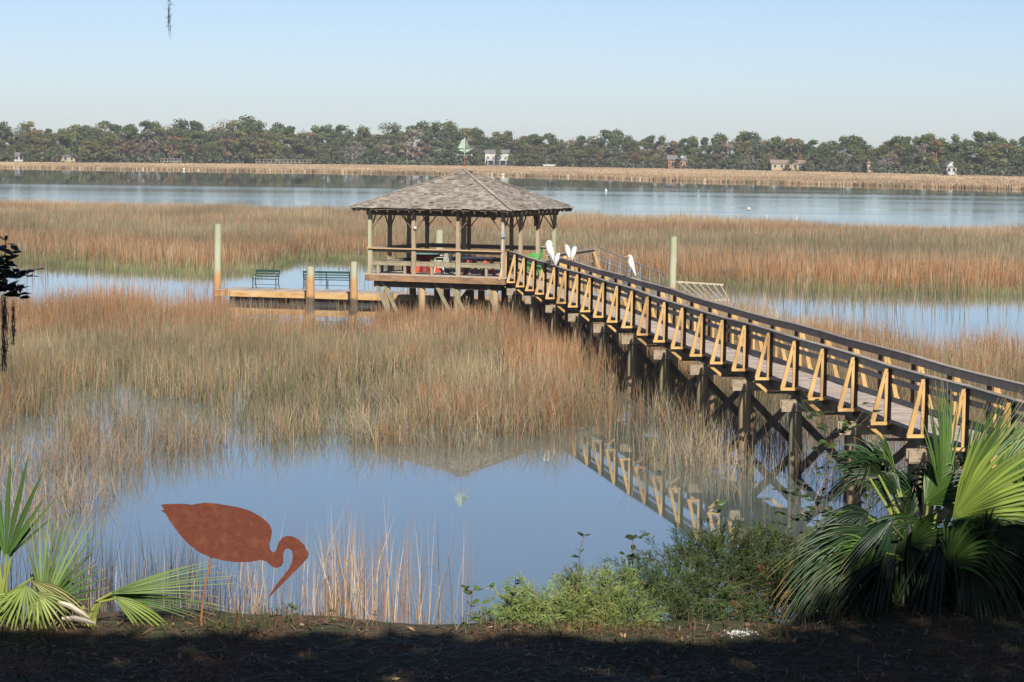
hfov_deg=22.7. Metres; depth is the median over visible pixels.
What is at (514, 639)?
pine straw
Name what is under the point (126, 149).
cypress tree
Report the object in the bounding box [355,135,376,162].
oak tree
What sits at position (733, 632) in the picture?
lichen clump
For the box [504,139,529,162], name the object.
oak tree
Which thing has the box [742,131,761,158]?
pine tree
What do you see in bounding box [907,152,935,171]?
oak tree
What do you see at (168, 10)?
spanish moss
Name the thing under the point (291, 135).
oak tree
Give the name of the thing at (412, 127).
pine tree
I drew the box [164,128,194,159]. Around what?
oak tree
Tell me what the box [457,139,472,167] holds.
weather vane
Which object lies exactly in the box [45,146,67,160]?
oak tree
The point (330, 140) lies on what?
oak tree
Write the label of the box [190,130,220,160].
oak tree
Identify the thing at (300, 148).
oak tree
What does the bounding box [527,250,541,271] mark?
plastic chair
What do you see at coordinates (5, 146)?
oak tree
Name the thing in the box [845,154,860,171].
oak tree
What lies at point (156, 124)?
pine tree
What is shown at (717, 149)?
oak tree
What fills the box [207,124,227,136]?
bare tree
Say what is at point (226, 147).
cypress tree
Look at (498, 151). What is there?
pine tree
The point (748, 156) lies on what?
bare tree
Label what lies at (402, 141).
oak tree
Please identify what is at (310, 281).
mooring piling
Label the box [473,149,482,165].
oak tree
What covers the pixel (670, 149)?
oak tree
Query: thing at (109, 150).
oak tree
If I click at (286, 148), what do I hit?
oak tree
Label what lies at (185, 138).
oak tree
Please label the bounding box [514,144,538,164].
oak tree
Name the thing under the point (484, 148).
oak tree
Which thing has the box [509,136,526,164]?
cypress tree
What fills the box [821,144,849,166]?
oak tree
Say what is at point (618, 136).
pine tree
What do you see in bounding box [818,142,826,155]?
pine tree
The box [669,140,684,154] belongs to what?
cypress tree
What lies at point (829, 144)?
pine tree
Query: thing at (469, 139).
bare tree
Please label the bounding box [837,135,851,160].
pine tree
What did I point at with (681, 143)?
pine tree
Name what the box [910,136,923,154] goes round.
pine tree
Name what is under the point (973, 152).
bare tree
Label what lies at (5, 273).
shade tree
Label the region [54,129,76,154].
oak tree
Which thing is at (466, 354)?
marsh grass
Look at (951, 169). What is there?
house
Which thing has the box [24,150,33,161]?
oak tree
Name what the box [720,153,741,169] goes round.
oak tree
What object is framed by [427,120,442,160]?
pine tree
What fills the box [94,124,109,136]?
bare tree
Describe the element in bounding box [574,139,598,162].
oak tree
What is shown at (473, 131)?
pine tree
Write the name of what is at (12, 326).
spanish moss
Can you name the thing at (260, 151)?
oak tree
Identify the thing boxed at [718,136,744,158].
cypress tree
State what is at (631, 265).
egret
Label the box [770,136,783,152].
pine tree
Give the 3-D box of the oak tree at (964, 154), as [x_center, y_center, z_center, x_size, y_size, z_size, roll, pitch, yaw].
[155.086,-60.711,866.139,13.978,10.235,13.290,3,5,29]
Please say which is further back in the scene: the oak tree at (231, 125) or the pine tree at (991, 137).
the oak tree at (231, 125)
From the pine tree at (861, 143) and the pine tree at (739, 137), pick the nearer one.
the pine tree at (861, 143)
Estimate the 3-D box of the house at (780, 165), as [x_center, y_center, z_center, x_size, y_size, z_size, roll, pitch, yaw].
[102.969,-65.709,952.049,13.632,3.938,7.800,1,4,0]
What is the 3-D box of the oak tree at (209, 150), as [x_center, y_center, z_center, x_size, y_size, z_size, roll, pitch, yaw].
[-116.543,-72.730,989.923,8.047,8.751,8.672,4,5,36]
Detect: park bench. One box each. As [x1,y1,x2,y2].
[252,269,279,288]
[303,271,349,289]
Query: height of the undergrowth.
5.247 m
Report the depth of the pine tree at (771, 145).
983.34 m
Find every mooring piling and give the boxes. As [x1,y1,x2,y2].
[213,224,221,299]
[306,266,314,304]
[350,261,357,306]
[435,230,442,291]
[668,236,676,308]
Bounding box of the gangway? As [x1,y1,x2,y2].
[571,246,665,297]
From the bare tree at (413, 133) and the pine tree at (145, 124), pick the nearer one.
the pine tree at (145, 124)
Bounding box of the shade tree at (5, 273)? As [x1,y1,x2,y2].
[0,235,45,299]
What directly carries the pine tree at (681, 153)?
on the ground at (320, 641)
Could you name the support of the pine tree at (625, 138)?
on the ground at (320, 641)
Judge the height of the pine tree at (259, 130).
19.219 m
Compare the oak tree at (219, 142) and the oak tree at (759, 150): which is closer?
the oak tree at (759, 150)
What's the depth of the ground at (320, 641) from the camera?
15.16 m
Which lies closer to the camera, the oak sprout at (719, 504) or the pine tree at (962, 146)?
the oak sprout at (719, 504)
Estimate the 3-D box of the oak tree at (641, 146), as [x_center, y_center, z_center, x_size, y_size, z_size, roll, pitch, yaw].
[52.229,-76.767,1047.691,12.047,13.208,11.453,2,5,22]
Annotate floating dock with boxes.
[214,287,689,309]
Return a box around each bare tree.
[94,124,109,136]
[109,129,129,155]
[135,127,161,159]
[161,124,178,158]
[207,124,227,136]
[344,138,362,162]
[349,145,364,163]
[380,144,395,163]
[399,140,414,164]
[403,127,423,162]
[461,138,476,163]
[565,139,575,145]
[582,134,600,147]
[656,145,665,154]
[718,140,734,166]
[740,155,754,163]
[879,154,895,167]
[913,143,930,165]
[966,144,983,162]
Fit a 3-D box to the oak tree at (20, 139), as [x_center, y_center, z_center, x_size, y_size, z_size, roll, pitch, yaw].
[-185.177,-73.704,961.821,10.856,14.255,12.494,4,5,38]
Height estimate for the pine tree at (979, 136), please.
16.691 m
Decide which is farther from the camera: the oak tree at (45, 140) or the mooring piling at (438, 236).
the oak tree at (45, 140)
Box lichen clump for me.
[720,630,758,637]
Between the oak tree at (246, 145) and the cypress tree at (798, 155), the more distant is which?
the oak tree at (246, 145)
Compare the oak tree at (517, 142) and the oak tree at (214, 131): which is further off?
the oak tree at (517, 142)
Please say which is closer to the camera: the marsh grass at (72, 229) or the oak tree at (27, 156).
the marsh grass at (72, 229)
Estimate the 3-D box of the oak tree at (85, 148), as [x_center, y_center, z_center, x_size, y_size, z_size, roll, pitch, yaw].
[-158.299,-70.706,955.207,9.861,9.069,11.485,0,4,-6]
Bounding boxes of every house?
[11,152,25,161]
[56,155,77,161]
[484,150,509,165]
[666,155,686,167]
[769,160,806,170]
[860,161,872,171]
[943,161,956,174]
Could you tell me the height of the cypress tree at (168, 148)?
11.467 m
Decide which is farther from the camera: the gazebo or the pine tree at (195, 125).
the pine tree at (195, 125)
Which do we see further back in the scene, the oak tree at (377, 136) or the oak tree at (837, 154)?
the oak tree at (377, 136)
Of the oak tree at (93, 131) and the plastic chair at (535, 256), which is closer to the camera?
the plastic chair at (535, 256)
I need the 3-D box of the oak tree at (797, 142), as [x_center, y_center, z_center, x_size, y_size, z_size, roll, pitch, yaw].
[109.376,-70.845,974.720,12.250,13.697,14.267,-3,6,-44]
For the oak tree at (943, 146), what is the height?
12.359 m
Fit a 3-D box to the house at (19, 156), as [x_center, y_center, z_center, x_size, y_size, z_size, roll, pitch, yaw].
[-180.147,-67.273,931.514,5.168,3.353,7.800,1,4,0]
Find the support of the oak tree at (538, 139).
on the ground at (320, 641)
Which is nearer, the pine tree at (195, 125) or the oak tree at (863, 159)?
the oak tree at (863, 159)
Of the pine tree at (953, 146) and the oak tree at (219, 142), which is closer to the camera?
the pine tree at (953, 146)
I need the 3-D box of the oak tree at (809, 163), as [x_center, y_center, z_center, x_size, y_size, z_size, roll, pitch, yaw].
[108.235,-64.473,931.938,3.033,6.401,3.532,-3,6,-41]
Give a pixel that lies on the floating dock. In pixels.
(324, 296)
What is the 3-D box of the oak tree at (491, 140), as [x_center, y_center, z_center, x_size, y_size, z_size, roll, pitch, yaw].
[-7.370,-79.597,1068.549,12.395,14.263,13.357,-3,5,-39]
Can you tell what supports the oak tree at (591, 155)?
on the ground at (320, 641)
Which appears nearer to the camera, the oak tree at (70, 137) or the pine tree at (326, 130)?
the oak tree at (70, 137)
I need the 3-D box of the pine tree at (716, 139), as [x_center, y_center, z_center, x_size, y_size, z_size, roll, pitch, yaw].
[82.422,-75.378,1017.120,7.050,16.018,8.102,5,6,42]
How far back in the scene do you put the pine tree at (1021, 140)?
858.47 m
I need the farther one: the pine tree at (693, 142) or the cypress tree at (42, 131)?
the pine tree at (693, 142)
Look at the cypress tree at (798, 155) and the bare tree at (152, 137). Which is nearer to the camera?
the cypress tree at (798, 155)
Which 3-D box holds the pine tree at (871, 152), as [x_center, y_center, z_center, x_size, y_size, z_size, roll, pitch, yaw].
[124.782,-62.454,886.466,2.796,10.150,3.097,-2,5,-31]
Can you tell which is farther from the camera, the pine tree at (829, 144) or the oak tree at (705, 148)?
the oak tree at (705, 148)
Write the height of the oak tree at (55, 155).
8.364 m
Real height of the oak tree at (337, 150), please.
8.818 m
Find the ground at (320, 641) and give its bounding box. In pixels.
[0,145,1023,681]
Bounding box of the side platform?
[520,248,600,304]
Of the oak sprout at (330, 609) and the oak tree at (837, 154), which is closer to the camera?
the oak sprout at (330, 609)
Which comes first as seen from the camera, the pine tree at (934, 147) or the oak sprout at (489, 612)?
the oak sprout at (489, 612)
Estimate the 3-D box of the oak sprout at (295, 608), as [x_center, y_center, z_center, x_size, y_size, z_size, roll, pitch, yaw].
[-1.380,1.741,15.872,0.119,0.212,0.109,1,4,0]
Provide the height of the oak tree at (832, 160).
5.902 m
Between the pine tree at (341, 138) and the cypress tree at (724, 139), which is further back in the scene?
the pine tree at (341, 138)
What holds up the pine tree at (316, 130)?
on the ground at (320, 641)
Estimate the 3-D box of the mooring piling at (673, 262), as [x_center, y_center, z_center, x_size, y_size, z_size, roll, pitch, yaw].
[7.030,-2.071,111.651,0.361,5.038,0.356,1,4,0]
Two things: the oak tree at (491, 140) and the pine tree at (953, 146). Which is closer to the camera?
the pine tree at (953, 146)
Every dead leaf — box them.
[58,601,88,617]
[62,615,95,623]
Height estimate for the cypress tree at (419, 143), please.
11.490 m
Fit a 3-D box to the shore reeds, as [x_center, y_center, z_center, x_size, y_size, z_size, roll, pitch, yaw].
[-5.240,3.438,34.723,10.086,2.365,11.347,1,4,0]
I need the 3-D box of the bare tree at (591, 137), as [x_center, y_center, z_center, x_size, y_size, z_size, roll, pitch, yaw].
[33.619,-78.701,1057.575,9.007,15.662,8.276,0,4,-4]
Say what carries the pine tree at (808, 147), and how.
on the ground at (320, 641)
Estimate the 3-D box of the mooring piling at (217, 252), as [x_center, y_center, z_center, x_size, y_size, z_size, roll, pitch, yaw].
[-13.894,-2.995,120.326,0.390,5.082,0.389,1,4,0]
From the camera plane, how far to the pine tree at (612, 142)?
1034.67 m
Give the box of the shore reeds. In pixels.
[0,483,487,623]
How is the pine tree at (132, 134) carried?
on the ground at (320, 641)
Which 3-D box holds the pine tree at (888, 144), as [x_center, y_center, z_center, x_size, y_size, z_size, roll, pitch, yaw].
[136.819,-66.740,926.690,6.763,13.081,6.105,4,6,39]
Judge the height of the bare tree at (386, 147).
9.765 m
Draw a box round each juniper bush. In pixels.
[464,555,670,631]
[594,514,820,624]
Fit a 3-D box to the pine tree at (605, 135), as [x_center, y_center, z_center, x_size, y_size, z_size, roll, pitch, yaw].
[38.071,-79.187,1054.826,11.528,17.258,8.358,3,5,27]
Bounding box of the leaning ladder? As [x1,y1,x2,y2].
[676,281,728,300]
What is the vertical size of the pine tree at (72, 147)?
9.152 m
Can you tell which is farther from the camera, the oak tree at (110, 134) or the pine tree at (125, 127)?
the pine tree at (125, 127)
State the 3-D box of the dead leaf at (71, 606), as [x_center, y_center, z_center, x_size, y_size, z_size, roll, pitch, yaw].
[-2.694,1.648,15.669,0.195,0.111,0.036,1,4,0]
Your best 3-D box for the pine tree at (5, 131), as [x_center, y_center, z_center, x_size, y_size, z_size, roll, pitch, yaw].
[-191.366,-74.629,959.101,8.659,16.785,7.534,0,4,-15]
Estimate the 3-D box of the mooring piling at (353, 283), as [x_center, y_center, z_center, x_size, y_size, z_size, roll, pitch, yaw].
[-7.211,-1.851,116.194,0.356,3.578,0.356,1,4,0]
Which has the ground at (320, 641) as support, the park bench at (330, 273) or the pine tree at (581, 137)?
the pine tree at (581, 137)
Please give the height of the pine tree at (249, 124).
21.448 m
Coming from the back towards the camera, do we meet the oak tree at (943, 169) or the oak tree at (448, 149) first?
the oak tree at (448, 149)
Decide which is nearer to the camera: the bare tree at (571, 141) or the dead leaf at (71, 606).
the dead leaf at (71, 606)
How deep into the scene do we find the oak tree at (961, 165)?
813.14 m
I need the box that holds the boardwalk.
[261,159,310,163]
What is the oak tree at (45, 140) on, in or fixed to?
on the ground at (320, 641)
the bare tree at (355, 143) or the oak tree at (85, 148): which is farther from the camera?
the bare tree at (355, 143)
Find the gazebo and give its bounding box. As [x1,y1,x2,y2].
[349,168,574,319]
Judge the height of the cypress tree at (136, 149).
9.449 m
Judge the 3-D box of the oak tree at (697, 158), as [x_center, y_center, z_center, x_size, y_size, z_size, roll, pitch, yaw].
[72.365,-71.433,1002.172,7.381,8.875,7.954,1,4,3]
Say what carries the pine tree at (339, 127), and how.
on the ground at (320, 641)
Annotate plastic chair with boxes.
[434,254,452,273]
[465,254,481,273]
[527,249,543,268]
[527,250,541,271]
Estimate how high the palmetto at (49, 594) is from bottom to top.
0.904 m
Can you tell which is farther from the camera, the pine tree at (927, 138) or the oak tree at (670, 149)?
the oak tree at (670, 149)
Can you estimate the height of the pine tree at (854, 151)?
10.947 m
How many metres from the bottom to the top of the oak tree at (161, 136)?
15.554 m
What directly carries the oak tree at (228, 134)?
on the ground at (320, 641)
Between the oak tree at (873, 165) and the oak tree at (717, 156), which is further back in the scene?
the oak tree at (717, 156)
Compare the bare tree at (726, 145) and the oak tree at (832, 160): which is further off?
the bare tree at (726, 145)
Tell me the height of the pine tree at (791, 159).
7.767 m
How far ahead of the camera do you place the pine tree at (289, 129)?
1039.29 m
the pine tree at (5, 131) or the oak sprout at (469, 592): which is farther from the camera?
the pine tree at (5, 131)
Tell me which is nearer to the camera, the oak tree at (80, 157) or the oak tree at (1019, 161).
the oak tree at (1019, 161)
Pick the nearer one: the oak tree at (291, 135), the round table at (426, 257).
the round table at (426, 257)
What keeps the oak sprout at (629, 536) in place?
on the juniper bush at (751, 568)
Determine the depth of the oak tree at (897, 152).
908.39 m
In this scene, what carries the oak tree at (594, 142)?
on the ground at (320, 641)
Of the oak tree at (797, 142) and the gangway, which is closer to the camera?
the gangway
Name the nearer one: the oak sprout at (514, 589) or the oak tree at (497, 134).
the oak sprout at (514, 589)
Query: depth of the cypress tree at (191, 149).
983.21 m
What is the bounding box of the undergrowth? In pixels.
[0,150,1023,175]
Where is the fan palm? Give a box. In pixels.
[765,382,1023,623]
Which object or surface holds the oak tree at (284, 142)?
on the ground at (320, 641)
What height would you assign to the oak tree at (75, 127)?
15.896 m
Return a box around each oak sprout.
[284,603,298,621]
[324,608,335,623]
[460,583,494,625]
[474,604,497,626]
[506,577,524,619]
[571,532,590,593]
[619,533,650,573]
[688,499,727,586]
[745,472,822,553]
[768,386,882,553]
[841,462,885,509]
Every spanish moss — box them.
[0,292,9,376]
[9,300,16,345]
[165,0,173,38]
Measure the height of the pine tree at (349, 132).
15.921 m
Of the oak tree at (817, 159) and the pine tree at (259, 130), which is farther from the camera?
the pine tree at (259, 130)
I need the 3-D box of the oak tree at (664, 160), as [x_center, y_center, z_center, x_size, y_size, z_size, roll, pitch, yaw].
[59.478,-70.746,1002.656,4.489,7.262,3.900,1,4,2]
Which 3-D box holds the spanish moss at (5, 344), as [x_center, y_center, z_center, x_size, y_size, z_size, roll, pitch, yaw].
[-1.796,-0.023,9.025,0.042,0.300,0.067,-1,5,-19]
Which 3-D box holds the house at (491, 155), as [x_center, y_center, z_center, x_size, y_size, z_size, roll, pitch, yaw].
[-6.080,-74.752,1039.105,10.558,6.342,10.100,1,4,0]
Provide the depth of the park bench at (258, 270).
120.45 m
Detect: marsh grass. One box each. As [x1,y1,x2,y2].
[0,161,1023,189]
[0,197,1023,310]
[0,270,1023,561]
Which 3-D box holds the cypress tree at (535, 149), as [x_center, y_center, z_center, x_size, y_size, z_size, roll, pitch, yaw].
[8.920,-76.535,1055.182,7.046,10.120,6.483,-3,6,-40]
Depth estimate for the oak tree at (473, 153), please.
1037.36 m
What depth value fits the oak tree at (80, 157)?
942.40 m
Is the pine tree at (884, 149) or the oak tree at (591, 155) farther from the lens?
the oak tree at (591, 155)
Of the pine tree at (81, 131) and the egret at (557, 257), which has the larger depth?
the pine tree at (81, 131)
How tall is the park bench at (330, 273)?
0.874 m
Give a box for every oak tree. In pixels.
[0,133,32,151]
[0,139,13,159]
[6,147,16,160]
[10,127,34,152]
[13,121,42,158]
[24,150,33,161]
[25,145,46,161]
[32,131,59,161]
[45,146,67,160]
[51,142,62,160]
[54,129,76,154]
[57,124,93,154]
[58,132,79,155]
[76,150,84,162]
[78,140,102,161]
[82,124,108,152]
[82,135,123,161]
[95,121,136,155]
[98,132,121,161]
[143,126,182,161]
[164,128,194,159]
[177,132,199,162]
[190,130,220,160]
[197,128,222,162]
[201,142,223,162]
[203,132,225,158]
[212,128,237,162]
[216,119,243,159]
[224,129,250,160]
[226,135,259,161]
[250,139,280,162]
[252,130,277,160]
[260,130,282,152]
[265,133,294,160]
[270,145,289,160]
[282,132,312,161]
[284,136,319,163]
[307,147,329,163]
[315,135,342,158]
[327,144,347,163]
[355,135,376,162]
[363,147,384,162]
[368,134,392,163]
[375,121,408,160]
[380,133,409,162]
[390,131,413,159]
[424,140,459,164]
[433,126,466,164]
[446,146,466,164]
[456,127,477,164]
[465,147,484,164]
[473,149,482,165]
[480,135,501,160]
[482,136,508,159]
[485,131,512,152]
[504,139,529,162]
[507,152,513,165]
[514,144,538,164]
[526,133,562,164]
[532,151,546,165]
[537,143,552,162]
[545,136,567,163]
[551,153,568,165]
[558,142,580,163]
[562,146,583,166]
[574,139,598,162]
[574,144,600,166]
[584,139,607,165]
[602,145,629,166]
[619,137,643,165]
[626,138,655,164]
[633,140,654,166]
[646,150,669,167]
[658,152,667,167]
[660,143,687,158]
[687,154,694,168]
[688,148,704,168]
[696,147,714,167]
[701,142,724,164]
[706,153,726,167]
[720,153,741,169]
[734,140,756,168]
[752,141,772,165]
[760,154,777,170]
[763,153,772,169]
[783,138,806,166]
[802,153,824,170]
[804,156,812,170]
[809,144,830,167]
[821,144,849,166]
[824,157,841,170]
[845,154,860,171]
[850,149,874,165]
[859,155,868,171]
[868,155,876,170]
[885,142,905,171]
[900,155,917,169]
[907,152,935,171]
[924,157,945,170]
[926,143,949,171]
[938,143,970,165]
[938,157,948,174]
[949,147,986,173]
[955,157,965,175]
[973,149,1007,170]
[976,142,998,174]
[1001,145,1023,174]
[1005,153,1023,173]
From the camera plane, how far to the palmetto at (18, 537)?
15.87 m
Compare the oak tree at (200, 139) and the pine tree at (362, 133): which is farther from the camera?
the pine tree at (362, 133)
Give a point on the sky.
(875, 71)
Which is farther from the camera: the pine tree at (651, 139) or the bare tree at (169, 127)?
the pine tree at (651, 139)
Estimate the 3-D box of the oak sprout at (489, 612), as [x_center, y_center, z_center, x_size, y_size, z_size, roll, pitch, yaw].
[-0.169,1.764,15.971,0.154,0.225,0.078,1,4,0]
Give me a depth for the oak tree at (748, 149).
985.62 m
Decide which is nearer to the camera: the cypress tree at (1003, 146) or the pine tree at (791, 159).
the cypress tree at (1003, 146)
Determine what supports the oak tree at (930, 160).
on the ground at (320, 641)
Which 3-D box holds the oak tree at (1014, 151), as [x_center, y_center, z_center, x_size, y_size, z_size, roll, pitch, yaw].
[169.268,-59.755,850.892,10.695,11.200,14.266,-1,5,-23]
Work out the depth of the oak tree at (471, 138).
1066.18 m
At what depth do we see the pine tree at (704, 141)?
1023.92 m
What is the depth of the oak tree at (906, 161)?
892.58 m
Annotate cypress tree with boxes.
[31,128,45,159]
[114,140,135,154]
[130,141,146,160]
[144,143,160,158]
[162,136,180,159]
[185,144,201,162]
[216,138,233,158]
[234,132,257,162]
[307,132,318,152]
[410,139,431,164]
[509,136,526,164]
[528,144,540,152]
[597,151,609,166]
[625,150,642,167]
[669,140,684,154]
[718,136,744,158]
[774,138,792,159]
[793,145,803,159]
[929,139,945,163]
[994,143,1009,167]
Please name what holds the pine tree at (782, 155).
on the ground at (320, 641)
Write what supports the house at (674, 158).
on the ground at (320, 641)
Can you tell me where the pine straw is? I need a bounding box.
[0,585,1023,681]
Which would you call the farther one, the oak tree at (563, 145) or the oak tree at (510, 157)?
the oak tree at (563, 145)
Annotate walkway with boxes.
[498,249,1023,521]
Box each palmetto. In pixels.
[0,446,86,623]
[0,504,109,630]
[45,561,234,627]
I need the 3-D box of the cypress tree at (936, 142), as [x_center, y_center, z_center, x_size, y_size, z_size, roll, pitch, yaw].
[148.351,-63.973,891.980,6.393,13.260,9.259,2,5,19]
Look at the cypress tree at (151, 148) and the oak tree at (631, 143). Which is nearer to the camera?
the cypress tree at (151, 148)
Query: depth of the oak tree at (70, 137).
972.04 m
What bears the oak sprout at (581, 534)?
on the juniper bush at (569, 603)
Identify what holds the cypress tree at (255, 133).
on the ground at (320, 641)
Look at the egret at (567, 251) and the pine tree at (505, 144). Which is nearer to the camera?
the egret at (567, 251)
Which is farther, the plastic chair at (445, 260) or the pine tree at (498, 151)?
the pine tree at (498, 151)
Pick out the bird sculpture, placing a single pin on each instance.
(224, 532)
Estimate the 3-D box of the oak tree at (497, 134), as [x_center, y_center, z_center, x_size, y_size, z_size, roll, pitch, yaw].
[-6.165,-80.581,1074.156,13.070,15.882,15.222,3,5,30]
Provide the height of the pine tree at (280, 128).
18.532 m
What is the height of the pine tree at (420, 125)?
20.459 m
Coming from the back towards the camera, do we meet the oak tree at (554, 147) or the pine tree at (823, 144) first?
the oak tree at (554, 147)
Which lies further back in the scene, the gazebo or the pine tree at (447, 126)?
the pine tree at (447, 126)
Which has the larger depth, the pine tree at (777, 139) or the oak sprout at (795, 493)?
the pine tree at (777, 139)
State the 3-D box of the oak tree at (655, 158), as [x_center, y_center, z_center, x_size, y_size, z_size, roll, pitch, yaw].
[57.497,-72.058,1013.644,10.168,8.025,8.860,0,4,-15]
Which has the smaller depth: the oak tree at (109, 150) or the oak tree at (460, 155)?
the oak tree at (109, 150)
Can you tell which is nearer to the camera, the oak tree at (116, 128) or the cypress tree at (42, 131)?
the cypress tree at (42, 131)
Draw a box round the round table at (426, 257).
[406,253,441,272]
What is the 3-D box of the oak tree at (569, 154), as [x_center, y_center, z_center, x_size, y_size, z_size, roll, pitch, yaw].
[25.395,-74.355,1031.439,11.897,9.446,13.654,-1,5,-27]
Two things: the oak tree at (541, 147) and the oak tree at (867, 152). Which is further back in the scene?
the oak tree at (541, 147)
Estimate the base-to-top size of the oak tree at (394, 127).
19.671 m
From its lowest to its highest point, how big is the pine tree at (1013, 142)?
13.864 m
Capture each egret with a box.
[545,240,554,263]
[554,253,559,265]
[565,244,570,259]
[570,246,576,260]
[624,255,635,276]
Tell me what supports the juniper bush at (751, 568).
on the ground at (320, 641)
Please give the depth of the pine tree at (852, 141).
943.51 m
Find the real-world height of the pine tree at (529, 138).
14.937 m
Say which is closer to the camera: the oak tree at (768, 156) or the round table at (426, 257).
the round table at (426, 257)
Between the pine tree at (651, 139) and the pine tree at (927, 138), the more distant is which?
the pine tree at (651, 139)
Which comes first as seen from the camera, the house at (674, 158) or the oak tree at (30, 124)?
the oak tree at (30, 124)
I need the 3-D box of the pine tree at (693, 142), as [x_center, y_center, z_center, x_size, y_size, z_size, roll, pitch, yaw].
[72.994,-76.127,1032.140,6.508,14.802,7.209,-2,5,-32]
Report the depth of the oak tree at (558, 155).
1033.72 m
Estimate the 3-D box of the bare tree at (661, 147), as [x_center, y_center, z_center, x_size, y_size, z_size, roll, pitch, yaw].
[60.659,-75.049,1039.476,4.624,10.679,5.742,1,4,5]
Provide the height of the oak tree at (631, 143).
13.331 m
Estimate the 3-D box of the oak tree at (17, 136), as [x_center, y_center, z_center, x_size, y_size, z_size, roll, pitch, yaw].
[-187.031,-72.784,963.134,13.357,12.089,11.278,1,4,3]
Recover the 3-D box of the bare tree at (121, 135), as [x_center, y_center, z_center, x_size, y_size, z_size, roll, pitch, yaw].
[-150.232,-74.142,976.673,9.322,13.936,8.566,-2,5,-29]
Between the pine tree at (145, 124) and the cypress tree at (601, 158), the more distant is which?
the cypress tree at (601, 158)
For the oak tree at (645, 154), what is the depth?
1027.99 m
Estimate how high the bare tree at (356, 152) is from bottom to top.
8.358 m
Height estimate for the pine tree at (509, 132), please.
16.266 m
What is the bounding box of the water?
[0,167,1023,624]
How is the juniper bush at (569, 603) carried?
on the ground at (320, 641)
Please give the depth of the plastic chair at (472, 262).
104.97 m
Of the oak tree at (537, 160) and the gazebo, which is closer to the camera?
the gazebo
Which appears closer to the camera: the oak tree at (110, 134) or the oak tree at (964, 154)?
the oak tree at (964, 154)
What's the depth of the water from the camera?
58.44 m
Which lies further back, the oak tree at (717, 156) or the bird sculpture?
the oak tree at (717, 156)
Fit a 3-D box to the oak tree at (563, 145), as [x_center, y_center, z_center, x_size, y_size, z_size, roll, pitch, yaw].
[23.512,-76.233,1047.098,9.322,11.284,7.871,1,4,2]
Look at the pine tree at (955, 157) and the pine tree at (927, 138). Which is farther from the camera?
the pine tree at (927, 138)
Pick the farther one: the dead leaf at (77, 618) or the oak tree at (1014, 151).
the oak tree at (1014, 151)
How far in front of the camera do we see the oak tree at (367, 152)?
1021.67 m
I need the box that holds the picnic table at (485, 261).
[462,256,496,275]
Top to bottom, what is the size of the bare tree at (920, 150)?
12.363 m
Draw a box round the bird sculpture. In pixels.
[161,503,308,626]
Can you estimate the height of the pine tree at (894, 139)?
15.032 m
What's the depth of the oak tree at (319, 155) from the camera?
1012.63 m
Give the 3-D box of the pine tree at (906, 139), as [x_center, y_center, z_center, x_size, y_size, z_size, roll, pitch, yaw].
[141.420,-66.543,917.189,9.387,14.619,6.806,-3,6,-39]
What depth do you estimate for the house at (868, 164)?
894.23 m
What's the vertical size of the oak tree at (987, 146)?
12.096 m
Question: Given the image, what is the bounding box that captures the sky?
[0,0,1023,156]
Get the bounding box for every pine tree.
[0,120,12,148]
[19,141,26,154]
[44,128,56,160]
[70,141,75,161]
[78,124,95,141]
[78,126,91,161]
[122,125,140,157]
[124,124,134,141]
[133,120,156,161]
[149,120,166,160]
[171,118,191,160]
[189,120,204,157]
[236,115,259,142]
[253,119,266,154]
[269,121,286,139]
[282,125,297,155]
[307,124,324,146]
[318,124,336,144]
[329,130,346,159]
[335,124,351,144]
[343,128,358,160]
[354,124,372,149]
[400,125,418,158]
[415,120,430,144]
[419,131,435,161]
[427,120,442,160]
[440,119,458,164]
[466,127,483,145]
[472,129,489,148]
[495,146,502,156]
[497,136,511,151]
[500,131,515,150]
[525,133,544,146]
[574,135,586,152]
[596,129,611,149]
[605,138,619,157]
[609,128,623,163]
[622,134,632,162]
[642,135,657,150]
[654,134,668,153]
[677,137,688,152]
[677,147,684,166]
[684,136,698,166]
[699,137,712,152]
[711,132,728,167]
[732,131,747,168]
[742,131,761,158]
[762,139,777,155]
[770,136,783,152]
[774,140,789,159]
[787,152,794,170]
[801,139,818,155]
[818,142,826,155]
[825,140,836,157]
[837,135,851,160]
[843,134,864,163]
[850,145,861,159]
[857,140,873,154]
[867,147,873,172]
[873,147,882,167]
[876,143,889,167]
[883,139,892,170]
[889,135,904,157]
[898,136,917,162]
[902,143,917,170]
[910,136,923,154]
[918,132,935,172]
[930,137,946,156]
[945,134,962,156]
[951,152,957,165]
[957,138,972,173]
[963,130,987,147]
[975,130,1000,155]
[993,136,1008,169]
[1006,139,1017,159]
[1016,136,1023,147]
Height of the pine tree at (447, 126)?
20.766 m
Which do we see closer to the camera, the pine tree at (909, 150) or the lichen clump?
the lichen clump
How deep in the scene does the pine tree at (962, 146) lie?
884.81 m
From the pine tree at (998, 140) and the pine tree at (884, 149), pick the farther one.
the pine tree at (884, 149)

